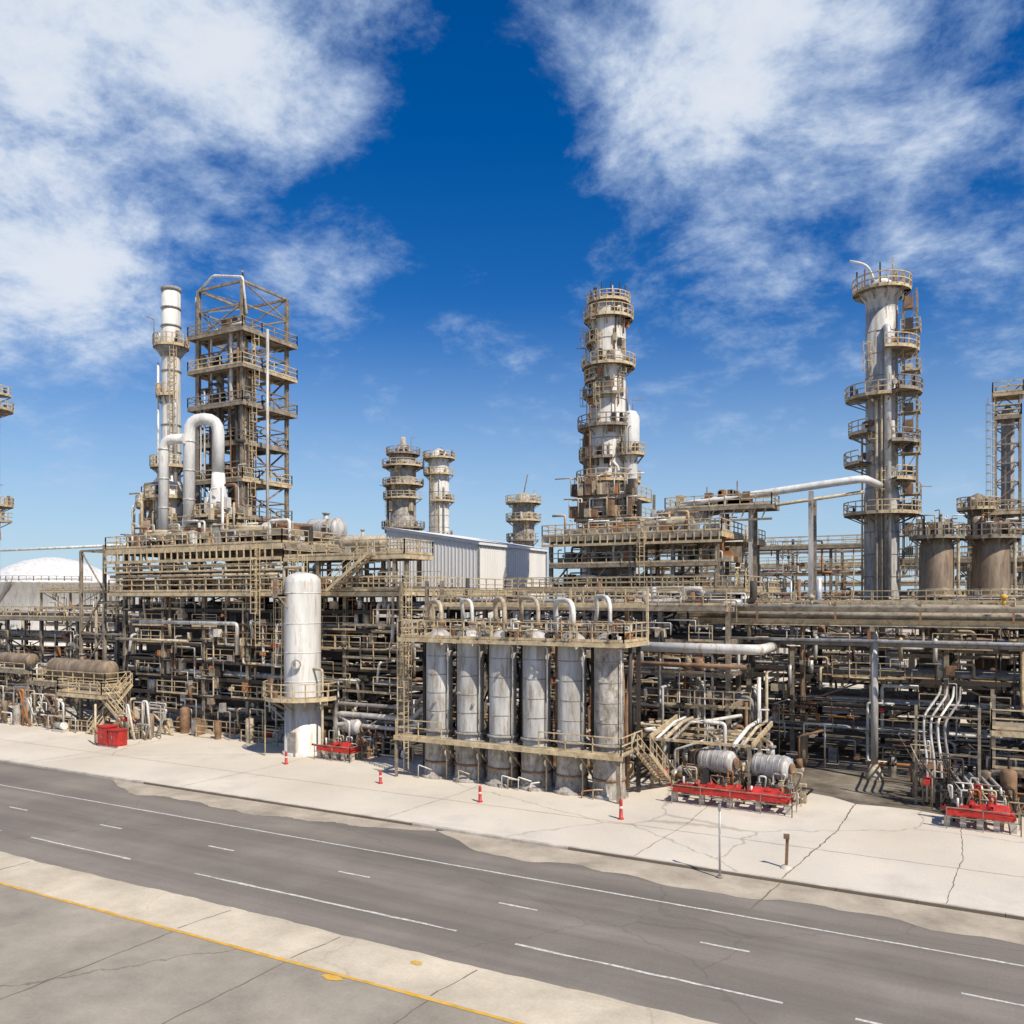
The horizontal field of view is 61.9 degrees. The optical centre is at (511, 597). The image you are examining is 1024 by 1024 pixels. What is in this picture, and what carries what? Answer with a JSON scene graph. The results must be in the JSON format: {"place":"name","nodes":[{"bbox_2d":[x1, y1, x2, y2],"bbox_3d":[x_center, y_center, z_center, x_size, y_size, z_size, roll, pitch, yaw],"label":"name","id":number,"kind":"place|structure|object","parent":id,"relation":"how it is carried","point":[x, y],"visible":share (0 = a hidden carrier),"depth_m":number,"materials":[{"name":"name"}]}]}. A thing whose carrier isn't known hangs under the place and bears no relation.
{"place":"outdoors","nodes":[
{"label":"outdoors","id":0,"kind":"place"},
{"bbox_2d":[0,384,13,539],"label":"rectifier column","id":1,"kind":"structure","parent":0,"point":[5,410],"depth_m":120.97,"materials":[{"name":"metal"}]},
{"bbox_2d":[0,852,717,1023],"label":"pavement","id":2,"kind":"structure","parent":0,"point":[62,962],"depth_m":27.14,"materials":[{"name":"concrete"}]},
{"bbox_2d":[0,882,524,1023],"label":"yellow road line","id":3,"kind":"object","parent":2,"relation":"on","point":[335,977],"visible":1,"depth_m":27.93,"materials":[{"name":"paint"}]},
{"bbox_2d":[380,437,424,532],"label":"distillation column","id":4,"kind":"structure","parent":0,"point":[402,465],"depth_m":157.90,"materials":[{"name":"beige metal"}]},
{"bbox_2d":[422,447,455,534],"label":"distillation column","id":5,"kind":"structure","parent":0,"point":[437,472],"depth_m":158.14,"materials":[{"name":"silver metal"}]},
{"bbox_2d":[0,762,1023,1023],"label":"road","id":6,"kind":"structure","parent":0,"point":[806,974],"depth_m":32.28,"materials":[{"name":"grey asphalt"}]},
{"bbox_2d":[0,784,1023,1023],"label":"lane marking","id":7,"kind":"object","parent":6,"relation":"on","point":[858,1019],"visible":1,"depth_m":32.47,"materials":[{"name":"white paint"}]},
{"bbox_2d":[112,779,1023,944],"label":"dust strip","id":8,"kind":"object","parent":6,"relation":"on","point":[962,922],"visible":1,"depth_m":36.52,"materials":[{"name":"white sand"}]},
{"bbox_2d":[717,801,722,878],"bbox_3d":[8.884,10.370,36.482,0.260,3.260,0.247,0,0,29],"label":"steel signpost","id":9,"kind":"object","parent":8,"relation":"on","point":[719,876],"visible":1,"depth_m":36.44,"materials":[{"name":"metal"}]},
{"bbox_2d":[0,646,1023,915],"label":"concrete pad","id":10,"kind":"object","parent":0,"point":[902,852],"visible":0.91,"depth_m":46.54,"materials":[{"name":"beige concrete"}]},
{"bbox_2d":[0,557,115,647],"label":"storage tank","id":11,"kind":"object","parent":10,"relation":"on","point":[20,581],"visible":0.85,"depth_m":189.38,"materials":[{"name":"white metal"}]},
{"bbox_2d":[0,647,173,740],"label":"horizontal drum","id":12,"kind":"object","parent":10,"relation":"on","point":[81,667],"visible":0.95,"depth_m":77.49,"materials":[{"name":"brown paint"}]},
{"bbox_2d":[0,600,195,724],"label":"pipe rack","id":13,"kind":"object","parent":10,"relation":"on","point":[11,676],"visible":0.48,"depth_m":92.75,"materials":[{"name":"metal"}]},
{"bbox_2d":[94,704,128,747],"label":"fire equipment cabinet","id":14,"kind":"object","parent":10,"relation":"on","point":[110,735],"visible":1,"depth_m":67.81,"materials":[{"name":"red metal"}]},
{"bbox_2d":[131,285,203,705],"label":"exhaust stack","id":15,"kind":"object","parent":10,"relation":"on","point":[171,348],"visible":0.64,"depth_m":94.09,"materials":[{"name":"grey paint"}]},
{"bbox_2d":[38,582,384,659],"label":"pipe rack","id":16,"kind":"object","parent":10,"relation":"on","point":[52,590],"visible":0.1,"depth_m":152.07,"materials":[{"name":"metal"}]},
{"bbox_2d":[0,512,511,766],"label":"process unit structure","id":17,"kind":"object","parent":10,"relation":"on","point":[234,638],"visible":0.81,"depth_m":72.85,"materials":[{"name":"metal"}]},
{"bbox_2d":[129,413,251,553],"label":"overhead duct","id":18,"kind":"object","parent":17,"relation":"on","point":[168,500],"visible":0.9,"depth_m":87.48,"materials":[{"name":"metal"}]},
{"bbox_2d":[187,270,297,583],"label":"lattice reactor tower","id":19,"kind":"structure","parent":17,"relation":"on","point":[241,407],"depth_m":92.78,"materials":[{"name":"metal"}]},
{"bbox_2d":[284,752,287,764],"bbox_3d":[-16.111,11.450,60.863,0.320,0.900,0.312,0,0,29],"label":"red bollard","id":20,"kind":"object","parent":10,"relation":"on","point":[286,761],"visible":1,"depth_m":60.78,"materials":[{"name":"paint"}]},
{"bbox_2d":[262,566,348,756],"bbox_3d":[-15.999,4.740,64.540,5.228,14.320,8.168,0,0,-32],"label":"white pressure vessel","id":21,"kind":"object","parent":10,"relation":"on","point":[302,699],"visible":1,"depth_m":63.92,"materials":[{"name":"paint"}]},
{"bbox_2d":[311,706,389,762],"bbox_3d":[-12.000,10.178,64.278,4.170,3.444,5.171,0,0,29],"label":"compressor skid","id":22,"kind":"object","parent":10,"relation":"on","point":[334,748],"visible":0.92,"depth_m":63.21,"materials":[{"name":"red paint"}]},
{"bbox_2d":[378,770,382,783],"bbox_3d":[-8.405,11.475,54.517,0.320,0.850,0.312,0,0,29],"label":"red bollard","id":23,"kind":"object","parent":10,"relation":"on","point":[380,777],"visible":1,"depth_m":54.44,"materials":[{"name":"paint"}]},
{"bbox_2d":[384,527,547,692],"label":"wall","id":24,"kind":"structure","parent":10,"relation":"on","point":[459,557],"depth_m":103.42,"materials":[{"name":"white metal"}]},
{"bbox_2d":[382,526,546,548],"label":"roof","id":25,"kind":"structure","parent":24,"relation":"on","point":[471,538],"depth_m":110.14,"materials":[{"name":"white metal"}]},
{"bbox_2d":[477,786,482,802],"bbox_3d":[-1.859,11.425,49.598,0.320,0.950,0.312,0,0,29],"label":"red bollard","id":26,"kind":"object","parent":10,"relation":"on","point":[479,794],"visible":1,"depth_m":49.52,"materials":[{"name":"paint"}]},
{"bbox_2d":[393,587,674,803],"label":"adsorber column bank","id":27,"kind":"structure","parent":10,"relation":"on","point":[523,748],"depth_m":53.11,"materials":[{"name":"grey paint"}]},
{"bbox_2d":[618,799,623,819],"bbox_3d":[5.842,11.350,45.758,0.320,1.100,0.312,0,0,29],"label":"red bollard","id":28,"kind":"object","parent":10,"relation":"on","point":[620,809],"visible":1,"depth_m":45.68,"materials":[{"name":"paint"}]},
{"bbox_2d":[430,573,821,788],"bbox_3d":[8.863,5.505,67.546,28.838,14.417,25.620,0,0,29],"label":"pipe rack","id":29,"kind":"object","parent":10,"relation":"on","point":[674,655],"visible":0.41,"depth_m":59.46,"materials":[{"name":"metal"}]},
{"bbox_2d":[505,472,786,715],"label":"process unit structure","id":30,"kind":"object","parent":10,"relation":"on","point":[685,535],"visible":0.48,"depth_m":85.86,"materials":[{"name":"metal"}]},
{"bbox_2d":[576,281,644,647],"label":"fractionation tower","id":31,"kind":"structure","parent":30,"relation":"on","point":[611,442],"depth_m":92.97,"materials":[{"name":"white metal"}]},
{"bbox_2d":[667,733,813,817],"bbox_3d":[13.277,10.178,49.985,8.071,3.444,5.171,0,0,29],"label":"compressor skid","id":32,"kind":"object","parent":10,"relation":"on","point":[765,768],"visible":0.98,"depth_m":49.27,"materials":[{"name":"red paint"}]},
{"bbox_2d":[780,834,792,869],"bbox_3d":[12.051,11.141,37.493,0.560,1.523,0.533,0,0,29],"label":"rusty marker post","id":33,"kind":"object","parent":10,"relation":"on","point":[785,866],"visible":1,"depth_m":37.42,"materials":[{"name":"metal"}]},
{"bbox_2d":[635,534,1023,688],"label":"pipe rack","id":34,"kind":"object","parent":10,"relation":"on","point":[797,566],"visible":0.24,"depth_m":108.46,"materials":[{"name":"metal"}]},
{"bbox_2d":[720,545,1023,781],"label":"pipe rack","id":35,"kind":"object","parent":10,"relation":"on","point":[911,677],"visible":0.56,"depth_m":62.28,"materials":[{"name":"metal"}]},
{"bbox_2d":[843,257,931,716],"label":"stripper column","id":36,"kind":"structure","parent":10,"relation":"on","point":[886,509],"depth_m":83.47,"materials":[{"name":"silver metal"}]},
{"bbox_2d":[898,685,1023,810],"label":"pipe manifold","id":37,"kind":"object","parent":10,"relation":"on","point":[1008,771],"visible":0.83,"depth_m":48.28,"materials":[{"name":"metal"}]},
{"bbox_2d":[956,493,998,693],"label":"process column","id":38,"kind":"structure","parent":10,"relation":"on","point":[977,504],"depth_m":89.75,"materials":[{"name":"beige metal"}]},
{"bbox_2d":[940,777,1023,836],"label":"compressor skid","id":39,"kind":"object","parent":10,"relation":"on","point":[999,812],"visible":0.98,"depth_m":44.28,"materials":[{"name":"red paint"}]},
{"bbox_2d":[986,379,1023,670],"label":"lattice tower","id":40,"kind":"structure","parent":10,"relation":"on","point":[1007,417],"depth_m":89.36,"materials":[{"name":"metal"}]},
{"bbox_2d":[0,0,1023,599],"label":"sky","id":41,"kind":"structure","parent":0,"point":[436,193],"materials":[{"name":"blue"}]},
{"bbox_2d":[505,475,541,547],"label":"distillation column","id":42,"kind":"structure","parent":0,"point":[523,520],"depth_m":148.27,"materials":[{"name":"beige metal"}]},
{"bbox_2d":[120,599,1023,917],"bbox_3d":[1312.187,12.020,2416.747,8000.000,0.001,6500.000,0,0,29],"label":"ground","id":43,"kind":"structure","parent":0,"point":[906,631],"depth_m":318.54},
{"bbox_2d":[0,759,1023,920],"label":"kerb","id":44,"kind":"structure","parent":43,"relation":"on","point":[846,890],"depth_m":40.04,"materials":[{"name":"concrete"}]},
{"bbox_2d":[211,698,1023,815],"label":"stained pavement","id":45,"kind":"structure","parent":0,"point":[844,779],"depth_m":59.26,"materials":[{"name":"concrete"}]},
{"bbox_2d":[664,475,882,697],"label":"elevated pipe bridge","id":46,"kind":"structure","parent":45,"relation":"on","point":[731,500],"depth_m":82.56,"materials":[{"name":"beige paint"}]},
{"bbox_2d":[677,594,1023,780],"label":"pipe bridge","id":47,"kind":"structure","parent":45,"relation":"on","point":[876,617],"depth_m":55.47,"materials":[{"name":"beige paint"}]},
{"bbox_2d":[907,509,966,721],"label":"brown process vessel","id":48,"kind":"object","parent":45,"relation":"on","point":[936,555],"visible":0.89,"depth_m":73.84,"materials":[{"name":"beige paint"}]},
{"bbox_2d":[960,506,1023,722],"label":"brown process vessel","id":49,"kind":"object","parent":45,"relation":"on","point":[990,558],"visible":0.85,"depth_m":73.75,"materials":[{"name":"beige paint"}]}
]}

